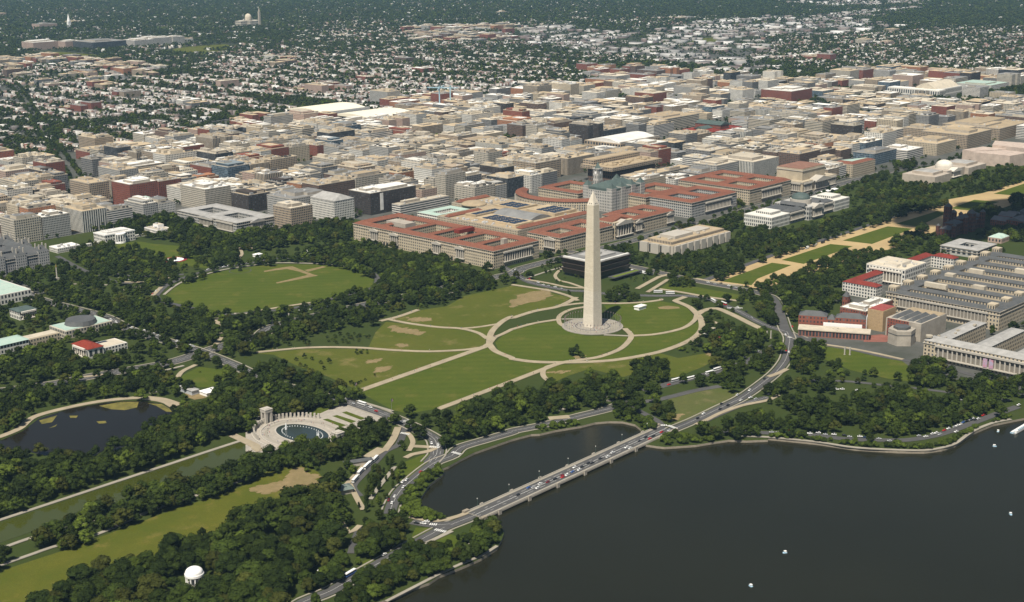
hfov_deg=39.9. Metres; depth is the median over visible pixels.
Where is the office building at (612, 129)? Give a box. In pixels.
[603,124,625,136]
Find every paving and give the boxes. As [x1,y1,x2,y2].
[256,418,344,446]
[265,421,335,442]
[270,423,331,441]
[566,319,618,332]
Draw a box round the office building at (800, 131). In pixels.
[785,127,811,137]
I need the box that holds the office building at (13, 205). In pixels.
[6,199,45,214]
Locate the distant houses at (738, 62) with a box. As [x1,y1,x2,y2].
[0,0,1023,150]
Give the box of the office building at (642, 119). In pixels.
[622,116,651,125]
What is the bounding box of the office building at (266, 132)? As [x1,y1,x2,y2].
[258,128,278,136]
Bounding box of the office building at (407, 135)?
[390,131,434,139]
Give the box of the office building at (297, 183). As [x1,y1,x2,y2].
[287,176,332,187]
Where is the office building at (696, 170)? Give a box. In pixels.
[679,166,713,174]
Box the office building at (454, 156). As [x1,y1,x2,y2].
[440,154,462,159]
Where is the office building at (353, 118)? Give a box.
[335,116,365,121]
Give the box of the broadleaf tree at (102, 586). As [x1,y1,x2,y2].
[94,582,107,592]
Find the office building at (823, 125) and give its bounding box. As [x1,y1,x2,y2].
[804,116,838,132]
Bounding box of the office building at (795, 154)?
[778,147,819,164]
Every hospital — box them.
[21,39,74,49]
[73,38,126,49]
[123,35,184,46]
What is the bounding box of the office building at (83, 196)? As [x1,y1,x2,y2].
[71,193,92,199]
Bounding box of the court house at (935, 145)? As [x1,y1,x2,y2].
[895,135,956,155]
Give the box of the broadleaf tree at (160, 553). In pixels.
[155,548,166,560]
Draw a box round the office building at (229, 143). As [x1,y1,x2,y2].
[219,140,249,147]
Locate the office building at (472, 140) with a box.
[456,135,493,143]
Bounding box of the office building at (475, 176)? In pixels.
[466,171,481,181]
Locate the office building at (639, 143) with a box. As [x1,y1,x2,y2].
[625,138,667,147]
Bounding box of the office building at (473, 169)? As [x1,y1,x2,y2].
[468,166,479,170]
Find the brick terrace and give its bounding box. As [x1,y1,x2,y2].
[798,324,870,340]
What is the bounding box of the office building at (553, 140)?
[543,134,568,146]
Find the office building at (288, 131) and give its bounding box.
[276,129,294,135]
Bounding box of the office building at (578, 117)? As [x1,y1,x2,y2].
[566,114,592,120]
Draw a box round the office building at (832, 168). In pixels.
[822,163,838,179]
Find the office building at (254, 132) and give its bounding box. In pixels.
[249,128,268,135]
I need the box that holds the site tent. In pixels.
[199,387,213,396]
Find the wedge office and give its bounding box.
[837,158,874,177]
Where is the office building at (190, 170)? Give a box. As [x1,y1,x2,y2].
[179,166,197,174]
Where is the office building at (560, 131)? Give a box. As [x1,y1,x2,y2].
[543,128,569,137]
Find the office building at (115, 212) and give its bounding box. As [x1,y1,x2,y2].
[95,201,132,227]
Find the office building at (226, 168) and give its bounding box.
[211,160,249,177]
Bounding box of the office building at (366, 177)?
[345,169,388,187]
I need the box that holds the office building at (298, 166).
[288,164,304,169]
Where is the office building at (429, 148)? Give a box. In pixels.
[417,143,454,154]
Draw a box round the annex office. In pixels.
[886,246,1023,330]
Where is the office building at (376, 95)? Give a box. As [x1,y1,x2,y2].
[370,88,399,104]
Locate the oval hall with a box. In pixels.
[49,315,111,337]
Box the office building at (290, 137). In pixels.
[280,133,299,139]
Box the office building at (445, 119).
[423,114,461,124]
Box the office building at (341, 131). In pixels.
[317,126,354,137]
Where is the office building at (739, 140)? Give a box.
[719,136,747,144]
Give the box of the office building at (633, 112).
[614,110,643,115]
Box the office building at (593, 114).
[572,109,600,118]
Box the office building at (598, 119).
[593,116,610,123]
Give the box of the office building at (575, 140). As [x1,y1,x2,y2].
[559,135,581,145]
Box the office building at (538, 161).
[513,154,560,177]
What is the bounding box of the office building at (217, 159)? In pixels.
[212,157,224,161]
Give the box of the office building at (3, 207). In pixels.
[0,201,9,212]
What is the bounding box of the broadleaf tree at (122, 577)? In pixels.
[110,570,130,585]
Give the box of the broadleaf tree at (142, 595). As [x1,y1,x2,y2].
[134,590,149,601]
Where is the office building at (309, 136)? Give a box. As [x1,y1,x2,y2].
[293,133,313,139]
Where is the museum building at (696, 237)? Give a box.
[638,224,730,255]
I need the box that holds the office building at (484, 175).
[479,171,490,178]
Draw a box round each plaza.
[246,404,380,452]
[562,318,622,334]
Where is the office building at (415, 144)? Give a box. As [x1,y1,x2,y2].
[403,137,440,149]
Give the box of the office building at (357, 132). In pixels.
[351,128,369,135]
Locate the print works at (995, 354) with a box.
[923,320,1023,376]
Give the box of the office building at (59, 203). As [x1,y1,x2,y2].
[45,197,81,210]
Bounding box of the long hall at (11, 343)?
[0,330,59,354]
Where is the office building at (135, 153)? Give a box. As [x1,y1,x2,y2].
[128,146,161,158]
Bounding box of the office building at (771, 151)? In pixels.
[762,145,795,155]
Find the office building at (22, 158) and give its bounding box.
[14,151,44,163]
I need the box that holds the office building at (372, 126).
[362,123,388,128]
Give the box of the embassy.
[882,144,923,159]
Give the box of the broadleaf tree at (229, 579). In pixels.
[220,573,235,584]
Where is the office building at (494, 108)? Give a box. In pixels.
[470,103,500,113]
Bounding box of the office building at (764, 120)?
[748,115,784,129]
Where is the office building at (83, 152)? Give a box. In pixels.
[75,144,104,158]
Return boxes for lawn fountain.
[168,257,186,261]
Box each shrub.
[397,497,409,503]
[401,505,412,513]
[408,510,415,515]
[410,498,421,505]
[412,509,420,516]
[418,508,429,517]
[422,474,431,481]
[424,468,431,473]
[428,515,435,520]
[431,467,438,472]
[431,510,440,515]
[437,514,445,518]
[648,423,656,427]
[706,435,714,440]
[798,431,807,435]
[825,369,832,374]
[925,443,932,448]
[945,437,953,442]
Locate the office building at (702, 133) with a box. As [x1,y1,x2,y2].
[694,129,711,142]
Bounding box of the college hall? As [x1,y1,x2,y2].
[32,15,70,28]
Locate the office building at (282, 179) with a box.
[266,176,296,183]
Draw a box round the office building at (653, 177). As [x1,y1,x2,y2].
[627,173,665,183]
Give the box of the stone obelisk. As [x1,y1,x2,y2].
[583,191,601,327]
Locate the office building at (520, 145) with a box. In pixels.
[509,142,531,149]
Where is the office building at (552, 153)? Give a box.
[541,152,565,155]
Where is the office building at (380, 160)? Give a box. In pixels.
[355,155,392,166]
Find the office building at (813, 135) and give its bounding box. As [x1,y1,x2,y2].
[799,132,832,139]
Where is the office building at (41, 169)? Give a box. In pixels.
[29,165,55,172]
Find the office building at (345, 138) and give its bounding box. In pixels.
[340,136,359,141]
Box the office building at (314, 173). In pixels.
[297,168,320,178]
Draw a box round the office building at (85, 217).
[62,201,106,232]
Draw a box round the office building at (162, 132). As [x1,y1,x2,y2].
[155,128,177,136]
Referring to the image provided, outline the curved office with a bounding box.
[515,187,589,210]
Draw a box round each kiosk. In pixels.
[336,483,354,494]
[343,457,372,467]
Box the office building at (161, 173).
[137,169,167,177]
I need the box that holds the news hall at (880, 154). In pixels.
[853,146,896,164]
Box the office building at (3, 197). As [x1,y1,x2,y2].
[0,193,11,200]
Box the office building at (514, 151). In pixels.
[505,148,532,154]
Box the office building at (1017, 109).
[1005,105,1023,113]
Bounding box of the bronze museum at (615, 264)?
[561,248,641,278]
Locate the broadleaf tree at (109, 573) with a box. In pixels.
[102,565,120,584]
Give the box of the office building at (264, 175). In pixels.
[255,169,282,181]
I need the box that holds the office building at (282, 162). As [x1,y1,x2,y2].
[259,154,296,169]
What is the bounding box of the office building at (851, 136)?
[832,132,866,140]
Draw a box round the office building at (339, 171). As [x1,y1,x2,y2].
[324,168,368,177]
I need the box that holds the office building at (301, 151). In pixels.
[283,142,309,161]
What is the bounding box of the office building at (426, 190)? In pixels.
[413,184,436,197]
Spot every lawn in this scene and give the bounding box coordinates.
[0,464,320,601]
[27,52,97,56]
[115,241,211,267]
[165,264,372,312]
[170,44,228,54]
[181,367,223,387]
[256,349,468,387]
[309,404,331,415]
[323,419,344,426]
[334,415,354,422]
[342,411,364,419]
[361,549,394,566]
[363,348,549,413]
[369,322,485,349]
[395,286,569,335]
[401,453,429,479]
[412,528,431,538]
[436,534,459,545]
[495,321,626,360]
[546,352,715,380]
[585,322,698,360]
[604,301,693,334]
[662,283,748,300]
[668,388,739,424]
[692,37,716,41]
[723,263,789,284]
[783,244,851,263]
[819,347,914,381]
[843,226,910,243]
[897,211,942,225]
[953,200,996,209]
[994,184,1023,194]
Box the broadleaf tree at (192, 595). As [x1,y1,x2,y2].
[181,589,203,601]
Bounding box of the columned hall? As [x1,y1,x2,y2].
[599,215,633,238]
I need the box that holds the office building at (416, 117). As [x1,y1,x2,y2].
[400,111,425,124]
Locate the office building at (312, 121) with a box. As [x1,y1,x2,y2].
[300,118,331,128]
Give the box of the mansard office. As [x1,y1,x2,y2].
[0,233,49,274]
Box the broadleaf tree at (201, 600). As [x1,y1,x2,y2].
[195,597,209,601]
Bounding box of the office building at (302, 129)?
[290,124,313,135]
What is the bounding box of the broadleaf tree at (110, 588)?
[99,582,124,600]
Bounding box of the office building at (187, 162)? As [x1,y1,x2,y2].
[166,157,213,166]
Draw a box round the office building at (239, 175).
[235,172,242,179]
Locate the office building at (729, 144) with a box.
[711,141,737,148]
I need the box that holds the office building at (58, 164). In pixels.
[33,157,65,172]
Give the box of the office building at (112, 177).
[97,174,126,197]
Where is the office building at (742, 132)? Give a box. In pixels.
[726,127,752,137]
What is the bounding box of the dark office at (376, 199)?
[348,181,415,214]
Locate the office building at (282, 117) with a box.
[264,112,292,123]
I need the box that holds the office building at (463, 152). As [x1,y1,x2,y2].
[443,147,473,156]
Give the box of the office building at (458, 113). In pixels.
[449,109,480,116]
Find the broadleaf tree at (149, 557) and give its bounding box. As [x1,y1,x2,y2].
[138,550,157,568]
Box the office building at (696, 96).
[682,92,709,102]
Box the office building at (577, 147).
[556,144,594,153]
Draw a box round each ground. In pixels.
[0,0,1023,85]
[0,45,1023,293]
[0,48,1023,601]
[798,267,1023,394]
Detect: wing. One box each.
[49,241,98,252]
[135,222,168,237]
[267,187,322,214]
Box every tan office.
[69,176,109,199]
[620,164,690,178]
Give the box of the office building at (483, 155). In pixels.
[474,147,501,163]
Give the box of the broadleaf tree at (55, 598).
[47,594,62,601]
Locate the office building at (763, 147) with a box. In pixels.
[742,141,769,151]
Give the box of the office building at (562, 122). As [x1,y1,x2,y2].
[544,118,571,127]
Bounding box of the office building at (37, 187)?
[32,183,54,193]
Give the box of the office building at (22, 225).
[0,212,42,241]
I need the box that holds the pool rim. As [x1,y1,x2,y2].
[275,423,329,440]
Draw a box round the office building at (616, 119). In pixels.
[604,114,638,125]
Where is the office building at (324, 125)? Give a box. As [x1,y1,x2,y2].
[317,122,344,128]
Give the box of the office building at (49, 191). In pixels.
[34,188,67,195]
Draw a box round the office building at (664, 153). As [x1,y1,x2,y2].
[638,144,670,166]
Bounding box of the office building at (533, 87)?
[523,82,551,92]
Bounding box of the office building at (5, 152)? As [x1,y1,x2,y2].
[0,146,13,157]
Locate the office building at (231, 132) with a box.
[216,129,242,135]
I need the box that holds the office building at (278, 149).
[255,142,288,155]
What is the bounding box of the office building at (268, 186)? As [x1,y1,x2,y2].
[253,182,289,190]
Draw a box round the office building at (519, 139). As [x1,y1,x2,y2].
[494,135,527,142]
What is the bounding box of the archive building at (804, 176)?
[776,161,836,192]
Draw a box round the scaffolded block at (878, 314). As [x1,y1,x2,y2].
[867,304,895,331]
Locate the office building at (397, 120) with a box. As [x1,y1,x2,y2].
[375,115,409,125]
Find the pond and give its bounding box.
[0,401,171,455]
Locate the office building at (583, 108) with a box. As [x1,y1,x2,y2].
[568,106,602,112]
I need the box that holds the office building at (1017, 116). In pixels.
[997,113,1023,119]
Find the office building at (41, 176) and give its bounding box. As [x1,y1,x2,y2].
[29,172,52,181]
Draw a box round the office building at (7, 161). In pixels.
[0,156,13,164]
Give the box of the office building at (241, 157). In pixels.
[220,155,250,160]
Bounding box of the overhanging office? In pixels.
[581,150,661,181]
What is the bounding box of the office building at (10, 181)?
[0,174,38,186]
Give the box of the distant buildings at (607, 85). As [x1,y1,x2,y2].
[0,10,1023,184]
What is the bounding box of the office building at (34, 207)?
[19,202,55,212]
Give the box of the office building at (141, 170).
[138,167,154,173]
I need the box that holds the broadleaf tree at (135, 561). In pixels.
[126,556,147,569]
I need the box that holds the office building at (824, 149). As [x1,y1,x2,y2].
[807,144,835,154]
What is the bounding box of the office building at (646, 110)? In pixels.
[615,107,650,113]
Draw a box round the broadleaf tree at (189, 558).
[180,550,202,567]
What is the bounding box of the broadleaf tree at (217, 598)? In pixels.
[205,595,224,601]
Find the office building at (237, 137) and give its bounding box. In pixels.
[231,135,244,140]
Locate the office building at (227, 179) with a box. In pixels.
[212,177,240,182]
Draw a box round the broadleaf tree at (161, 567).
[149,560,174,575]
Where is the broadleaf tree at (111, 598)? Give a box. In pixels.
[109,591,117,601]
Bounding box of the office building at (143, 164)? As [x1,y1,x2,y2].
[127,159,163,168]
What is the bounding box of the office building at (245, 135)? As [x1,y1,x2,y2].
[238,133,259,138]
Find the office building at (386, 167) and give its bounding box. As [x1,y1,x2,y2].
[373,165,395,170]
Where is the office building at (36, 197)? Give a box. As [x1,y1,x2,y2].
[20,194,52,200]
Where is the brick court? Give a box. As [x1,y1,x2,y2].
[864,334,887,341]
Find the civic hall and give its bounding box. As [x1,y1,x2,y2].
[417,205,467,219]
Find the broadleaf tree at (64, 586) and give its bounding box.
[50,579,72,601]
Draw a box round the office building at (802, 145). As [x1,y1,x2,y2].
[792,143,813,146]
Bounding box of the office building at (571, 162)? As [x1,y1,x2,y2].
[550,151,593,174]
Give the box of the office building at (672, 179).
[666,173,694,184]
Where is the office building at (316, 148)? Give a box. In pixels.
[302,139,326,157]
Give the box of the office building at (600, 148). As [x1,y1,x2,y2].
[594,145,616,151]
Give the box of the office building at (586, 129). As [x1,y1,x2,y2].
[569,119,602,142]
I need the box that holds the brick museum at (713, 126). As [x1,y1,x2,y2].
[682,119,741,132]
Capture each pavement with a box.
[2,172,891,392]
[23,286,446,461]
[291,518,479,601]
[381,403,611,512]
[566,250,807,338]
[665,332,795,431]
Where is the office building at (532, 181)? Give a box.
[514,169,541,192]
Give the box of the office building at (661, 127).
[645,119,673,136]
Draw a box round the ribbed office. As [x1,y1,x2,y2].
[392,194,448,213]
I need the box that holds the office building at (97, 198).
[79,195,110,202]
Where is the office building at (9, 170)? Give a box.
[0,163,31,177]
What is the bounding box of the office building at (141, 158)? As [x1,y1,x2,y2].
[123,155,150,160]
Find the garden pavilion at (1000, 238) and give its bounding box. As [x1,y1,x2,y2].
[988,233,1009,243]
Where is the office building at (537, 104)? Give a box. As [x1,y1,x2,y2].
[519,100,545,108]
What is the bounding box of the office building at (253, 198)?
[231,187,269,211]
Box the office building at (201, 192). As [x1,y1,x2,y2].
[180,179,231,207]
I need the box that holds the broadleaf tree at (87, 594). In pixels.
[77,587,97,601]
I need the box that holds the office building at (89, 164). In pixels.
[81,153,113,176]
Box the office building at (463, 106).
[450,103,474,109]
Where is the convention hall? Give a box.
[287,102,408,117]
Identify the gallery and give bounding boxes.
[902,159,985,183]
[940,238,996,256]
[962,141,1023,167]
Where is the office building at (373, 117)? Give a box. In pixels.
[365,113,391,119]
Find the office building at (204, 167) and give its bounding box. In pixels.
[190,161,215,172]
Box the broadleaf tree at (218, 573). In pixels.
[213,571,224,575]
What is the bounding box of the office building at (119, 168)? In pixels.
[98,162,138,176]
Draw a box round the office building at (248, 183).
[230,178,266,187]
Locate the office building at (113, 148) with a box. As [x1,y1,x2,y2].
[104,142,130,156]
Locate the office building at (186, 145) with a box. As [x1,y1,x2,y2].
[168,141,203,149]
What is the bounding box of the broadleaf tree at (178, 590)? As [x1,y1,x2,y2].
[168,582,195,601]
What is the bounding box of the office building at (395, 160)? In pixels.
[388,156,425,165]
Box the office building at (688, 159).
[682,153,711,165]
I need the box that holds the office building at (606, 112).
[589,108,620,116]
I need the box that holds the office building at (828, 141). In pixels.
[805,137,839,145]
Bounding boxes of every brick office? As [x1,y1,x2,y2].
[111,176,158,204]
[761,85,811,101]
[798,310,867,328]
[840,296,892,315]
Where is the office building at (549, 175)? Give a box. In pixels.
[525,167,556,185]
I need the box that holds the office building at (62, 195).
[49,193,72,197]
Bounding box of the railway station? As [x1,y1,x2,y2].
[887,79,961,95]
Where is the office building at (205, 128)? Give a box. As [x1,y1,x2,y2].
[197,123,228,134]
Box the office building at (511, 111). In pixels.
[503,107,529,116]
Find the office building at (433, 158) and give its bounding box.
[422,153,448,163]
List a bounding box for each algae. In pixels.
[39,415,56,423]
[100,402,138,409]
[149,403,171,411]
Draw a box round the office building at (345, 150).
[339,145,368,153]
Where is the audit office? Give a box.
[637,110,698,129]
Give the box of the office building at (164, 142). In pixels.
[151,139,178,146]
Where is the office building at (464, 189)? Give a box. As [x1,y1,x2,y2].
[454,180,494,200]
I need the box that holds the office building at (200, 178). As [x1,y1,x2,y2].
[189,177,223,182]
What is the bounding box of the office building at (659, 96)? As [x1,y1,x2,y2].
[635,89,666,101]
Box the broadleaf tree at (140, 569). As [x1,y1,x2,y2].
[134,565,145,576]
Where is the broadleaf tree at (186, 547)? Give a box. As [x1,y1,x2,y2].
[179,543,196,555]
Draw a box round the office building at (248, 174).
[242,167,279,179]
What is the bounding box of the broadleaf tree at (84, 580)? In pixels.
[69,578,95,593]
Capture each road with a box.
[1,171,892,388]
[31,292,443,461]
[55,256,131,283]
[156,258,379,314]
[296,514,478,601]
[347,527,361,552]
[351,424,408,495]
[384,405,614,513]
[409,519,450,527]
[505,266,781,331]
[568,250,803,338]
[627,385,721,402]
[632,406,664,427]
[640,343,787,391]
[668,333,793,429]
[698,396,768,421]
[699,209,913,281]
[724,405,1021,441]
[788,333,990,379]
[811,379,1010,400]
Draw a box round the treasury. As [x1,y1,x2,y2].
[177,203,274,232]
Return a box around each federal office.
[353,213,539,268]
[527,219,613,252]
[538,180,584,198]
[601,204,674,233]
[628,182,686,207]
[649,185,737,217]
[678,170,791,204]
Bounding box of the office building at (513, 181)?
[487,171,523,197]
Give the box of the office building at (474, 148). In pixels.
[470,147,483,150]
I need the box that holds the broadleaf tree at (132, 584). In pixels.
[124,577,138,592]
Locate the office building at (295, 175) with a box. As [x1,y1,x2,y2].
[284,172,309,178]
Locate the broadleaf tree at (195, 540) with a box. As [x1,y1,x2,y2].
[186,535,203,548]
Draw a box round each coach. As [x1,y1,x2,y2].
[344,568,356,576]
[351,475,358,482]
[357,400,366,404]
[357,467,363,474]
[363,462,369,469]
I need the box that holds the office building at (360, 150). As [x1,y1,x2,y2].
[349,144,369,155]
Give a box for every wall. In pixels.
[251,415,316,448]
[379,418,1023,601]
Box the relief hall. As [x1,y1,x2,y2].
[9,305,37,319]
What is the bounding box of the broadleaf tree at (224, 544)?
[208,537,246,552]
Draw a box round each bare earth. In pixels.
[180,390,205,399]
[249,467,321,493]
[264,266,317,282]
[306,266,323,271]
[366,358,382,363]
[373,366,391,372]
[387,325,425,334]
[396,343,407,346]
[406,317,431,321]
[508,288,552,307]
[546,370,570,373]
[658,306,678,308]
[672,414,684,420]
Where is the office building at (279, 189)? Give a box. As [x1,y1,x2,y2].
[270,185,294,192]
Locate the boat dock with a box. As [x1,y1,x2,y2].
[1013,427,1023,434]
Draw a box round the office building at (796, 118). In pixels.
[784,115,809,127]
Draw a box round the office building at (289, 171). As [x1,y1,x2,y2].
[283,170,298,175]
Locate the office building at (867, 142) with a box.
[851,137,881,149]
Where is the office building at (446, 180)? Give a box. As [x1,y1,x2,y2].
[434,167,465,198]
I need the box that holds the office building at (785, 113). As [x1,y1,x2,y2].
[770,109,816,117]
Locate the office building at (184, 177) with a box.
[168,171,195,181]
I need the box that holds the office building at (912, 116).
[889,109,917,125]
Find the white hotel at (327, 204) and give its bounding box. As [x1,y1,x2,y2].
[310,191,354,219]
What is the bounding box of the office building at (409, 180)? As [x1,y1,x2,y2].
[391,177,417,183]
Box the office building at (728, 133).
[712,130,739,137]
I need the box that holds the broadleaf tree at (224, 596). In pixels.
[215,593,230,601]
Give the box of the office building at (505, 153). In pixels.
[502,150,512,156]
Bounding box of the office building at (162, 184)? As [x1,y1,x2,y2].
[149,175,180,196]
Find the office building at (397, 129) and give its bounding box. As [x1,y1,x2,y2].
[387,126,415,133]
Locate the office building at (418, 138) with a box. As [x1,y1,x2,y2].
[406,135,445,143]
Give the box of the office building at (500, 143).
[475,138,516,148]
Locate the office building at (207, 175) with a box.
[193,172,218,178]
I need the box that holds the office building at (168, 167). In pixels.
[153,164,179,171]
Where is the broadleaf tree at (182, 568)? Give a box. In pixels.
[171,562,187,572]
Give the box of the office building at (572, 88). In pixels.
[549,81,578,94]
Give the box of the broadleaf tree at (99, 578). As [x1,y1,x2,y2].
[93,575,104,584]
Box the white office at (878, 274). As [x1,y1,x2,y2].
[842,252,958,297]
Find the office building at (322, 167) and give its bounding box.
[305,161,337,177]
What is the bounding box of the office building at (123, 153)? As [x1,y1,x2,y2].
[118,148,147,156]
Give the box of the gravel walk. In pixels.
[711,181,1023,288]
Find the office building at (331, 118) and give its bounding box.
[311,115,341,120]
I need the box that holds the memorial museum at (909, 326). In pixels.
[885,307,946,345]
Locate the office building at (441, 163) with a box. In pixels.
[437,159,469,167]
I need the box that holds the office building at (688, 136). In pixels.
[668,129,697,143]
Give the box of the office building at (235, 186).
[221,182,247,201]
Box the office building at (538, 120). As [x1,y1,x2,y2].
[518,117,548,123]
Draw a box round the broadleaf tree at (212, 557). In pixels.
[204,550,220,569]
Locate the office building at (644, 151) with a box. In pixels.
[631,147,658,167]
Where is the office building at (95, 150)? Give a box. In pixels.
[89,143,131,154]
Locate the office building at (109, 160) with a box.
[99,157,134,165]
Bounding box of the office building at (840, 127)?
[831,121,861,134]
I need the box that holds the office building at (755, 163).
[715,151,778,174]
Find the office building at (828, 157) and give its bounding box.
[809,153,842,162]
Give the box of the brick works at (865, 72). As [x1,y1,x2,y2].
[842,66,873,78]
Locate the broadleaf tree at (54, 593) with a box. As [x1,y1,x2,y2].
[49,590,63,600]
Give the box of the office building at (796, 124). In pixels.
[775,120,802,127]
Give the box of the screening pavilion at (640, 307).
[633,304,646,309]
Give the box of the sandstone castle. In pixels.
[936,202,985,237]
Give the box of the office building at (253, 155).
[233,152,262,158]
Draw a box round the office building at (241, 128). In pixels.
[218,123,248,132]
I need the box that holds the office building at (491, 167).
[480,162,513,173]
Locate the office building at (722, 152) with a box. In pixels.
[711,149,744,157]
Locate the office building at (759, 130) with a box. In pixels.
[751,126,777,136]
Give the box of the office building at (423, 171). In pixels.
[414,163,443,180]
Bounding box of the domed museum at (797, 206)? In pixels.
[744,192,849,228]
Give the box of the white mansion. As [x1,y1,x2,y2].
[93,227,134,243]
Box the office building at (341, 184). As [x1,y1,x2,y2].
[302,174,354,195]
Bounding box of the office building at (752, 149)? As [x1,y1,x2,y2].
[731,144,761,153]
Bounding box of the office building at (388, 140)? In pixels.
[379,137,405,142]
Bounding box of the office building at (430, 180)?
[424,175,434,186]
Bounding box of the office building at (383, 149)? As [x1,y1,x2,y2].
[369,142,399,155]
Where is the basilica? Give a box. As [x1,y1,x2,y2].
[235,9,260,27]
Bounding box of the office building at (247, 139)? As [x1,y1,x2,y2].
[243,137,269,141]
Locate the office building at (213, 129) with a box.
[209,124,238,132]
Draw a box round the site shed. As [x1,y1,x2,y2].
[179,385,198,394]
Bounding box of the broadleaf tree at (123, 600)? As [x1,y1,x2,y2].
[118,597,132,601]
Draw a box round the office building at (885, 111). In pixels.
[881,107,912,116]
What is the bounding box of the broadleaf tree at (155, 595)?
[148,588,166,601]
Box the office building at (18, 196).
[12,193,29,199]
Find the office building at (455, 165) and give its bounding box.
[442,163,467,171]
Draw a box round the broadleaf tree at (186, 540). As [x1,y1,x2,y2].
[179,536,193,546]
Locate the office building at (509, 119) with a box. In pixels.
[497,116,534,124]
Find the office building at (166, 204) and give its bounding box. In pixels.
[149,195,175,213]
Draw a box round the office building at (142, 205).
[124,195,157,216]
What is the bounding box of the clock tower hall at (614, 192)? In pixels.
[583,162,644,211]
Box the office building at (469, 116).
[461,110,492,122]
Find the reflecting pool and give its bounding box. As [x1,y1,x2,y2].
[0,443,256,542]
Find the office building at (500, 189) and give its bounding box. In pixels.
[479,178,506,197]
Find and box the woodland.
[0,0,1023,563]
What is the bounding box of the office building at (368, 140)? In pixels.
[358,137,384,144]
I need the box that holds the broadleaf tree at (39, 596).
[25,590,48,601]
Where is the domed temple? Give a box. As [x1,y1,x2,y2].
[184,566,203,585]
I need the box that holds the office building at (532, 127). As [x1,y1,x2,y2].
[526,121,547,135]
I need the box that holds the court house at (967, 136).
[903,123,991,148]
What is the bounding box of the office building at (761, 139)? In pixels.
[743,136,771,144]
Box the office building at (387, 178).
[378,174,407,183]
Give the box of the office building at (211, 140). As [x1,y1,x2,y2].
[195,132,232,149]
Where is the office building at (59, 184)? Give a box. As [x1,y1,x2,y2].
[39,179,65,190]
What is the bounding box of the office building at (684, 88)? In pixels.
[673,83,708,93]
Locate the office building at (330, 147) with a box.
[324,140,363,154]
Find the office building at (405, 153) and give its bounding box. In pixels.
[389,148,425,157]
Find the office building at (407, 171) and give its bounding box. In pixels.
[384,166,413,178]
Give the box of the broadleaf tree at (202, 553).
[194,548,209,562]
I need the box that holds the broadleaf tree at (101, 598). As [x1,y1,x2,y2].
[90,595,108,601]
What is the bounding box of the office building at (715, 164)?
[691,157,737,171]
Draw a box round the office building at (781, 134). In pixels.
[764,128,796,139]
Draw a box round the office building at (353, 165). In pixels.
[336,161,376,170]
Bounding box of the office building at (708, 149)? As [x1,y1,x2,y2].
[686,144,728,155]
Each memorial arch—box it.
[259,406,272,423]
[331,429,343,441]
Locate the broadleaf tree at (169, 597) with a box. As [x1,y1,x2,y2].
[166,592,175,601]
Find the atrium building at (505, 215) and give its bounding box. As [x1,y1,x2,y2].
[437,194,586,236]
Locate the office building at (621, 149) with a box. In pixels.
[603,146,634,152]
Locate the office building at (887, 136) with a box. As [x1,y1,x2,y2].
[864,127,896,146]
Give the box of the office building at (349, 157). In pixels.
[328,152,359,160]
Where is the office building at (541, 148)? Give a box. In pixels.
[525,143,553,153]
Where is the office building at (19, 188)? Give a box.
[0,182,32,196]
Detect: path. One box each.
[0,397,169,437]
[0,441,240,520]
[0,475,256,565]
[7,520,94,545]
[124,277,168,282]
[139,396,179,405]
[150,287,162,295]
[162,262,374,294]
[176,364,197,376]
[212,318,223,345]
[229,434,262,451]
[238,247,243,258]
[256,346,483,352]
[271,302,309,308]
[338,520,362,533]
[344,464,364,483]
[350,483,363,509]
[361,344,487,390]
[362,447,386,456]
[367,403,393,411]
[369,466,396,498]
[379,309,419,321]
[383,427,401,450]
[385,545,498,601]
[389,319,486,338]
[404,432,415,450]
[404,445,439,457]
[409,512,468,521]
[426,530,453,541]
[437,360,566,409]
[461,323,495,328]
[486,296,704,363]
[486,297,578,343]
[488,319,555,342]
[512,284,578,300]
[525,279,583,288]
[527,266,562,278]
[540,363,559,380]
[548,415,569,419]
[553,268,583,288]
[556,306,583,325]
[558,299,662,306]
[563,328,633,362]
[604,334,629,335]
[630,314,698,336]
[636,274,666,288]
[646,279,669,292]
[659,288,735,300]
[684,332,699,342]
[694,307,760,328]
[694,394,780,423]
[695,278,741,285]
[740,418,1011,450]
[767,368,789,376]
[826,344,903,359]
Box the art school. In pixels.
[0,279,31,304]
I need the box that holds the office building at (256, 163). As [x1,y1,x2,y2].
[237,158,269,169]
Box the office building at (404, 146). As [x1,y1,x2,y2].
[393,142,413,150]
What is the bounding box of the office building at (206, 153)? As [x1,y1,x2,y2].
[197,147,232,159]
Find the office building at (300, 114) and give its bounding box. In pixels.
[286,109,317,119]
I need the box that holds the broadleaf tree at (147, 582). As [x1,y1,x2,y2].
[136,573,167,592]
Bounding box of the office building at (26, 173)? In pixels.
[11,171,29,176]
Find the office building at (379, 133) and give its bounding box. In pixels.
[361,128,392,138]
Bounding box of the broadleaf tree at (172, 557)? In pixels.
[162,550,181,574]
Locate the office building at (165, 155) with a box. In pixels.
[153,148,196,163]
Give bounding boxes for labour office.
[942,116,1023,140]
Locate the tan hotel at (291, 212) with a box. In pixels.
[273,200,312,227]
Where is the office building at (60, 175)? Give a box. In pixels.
[46,170,68,192]
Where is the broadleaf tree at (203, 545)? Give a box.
[197,540,209,549]
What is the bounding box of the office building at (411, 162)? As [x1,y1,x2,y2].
[401,157,431,167]
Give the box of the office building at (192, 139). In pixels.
[186,137,195,141]
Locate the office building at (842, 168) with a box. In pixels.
[817,160,846,178]
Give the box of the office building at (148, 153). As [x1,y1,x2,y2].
[142,146,183,159]
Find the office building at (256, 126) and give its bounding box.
[246,122,273,132]
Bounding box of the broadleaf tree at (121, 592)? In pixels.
[113,587,136,600]
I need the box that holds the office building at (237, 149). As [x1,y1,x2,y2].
[212,146,251,154]
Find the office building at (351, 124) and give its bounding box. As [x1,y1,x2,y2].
[330,121,360,129]

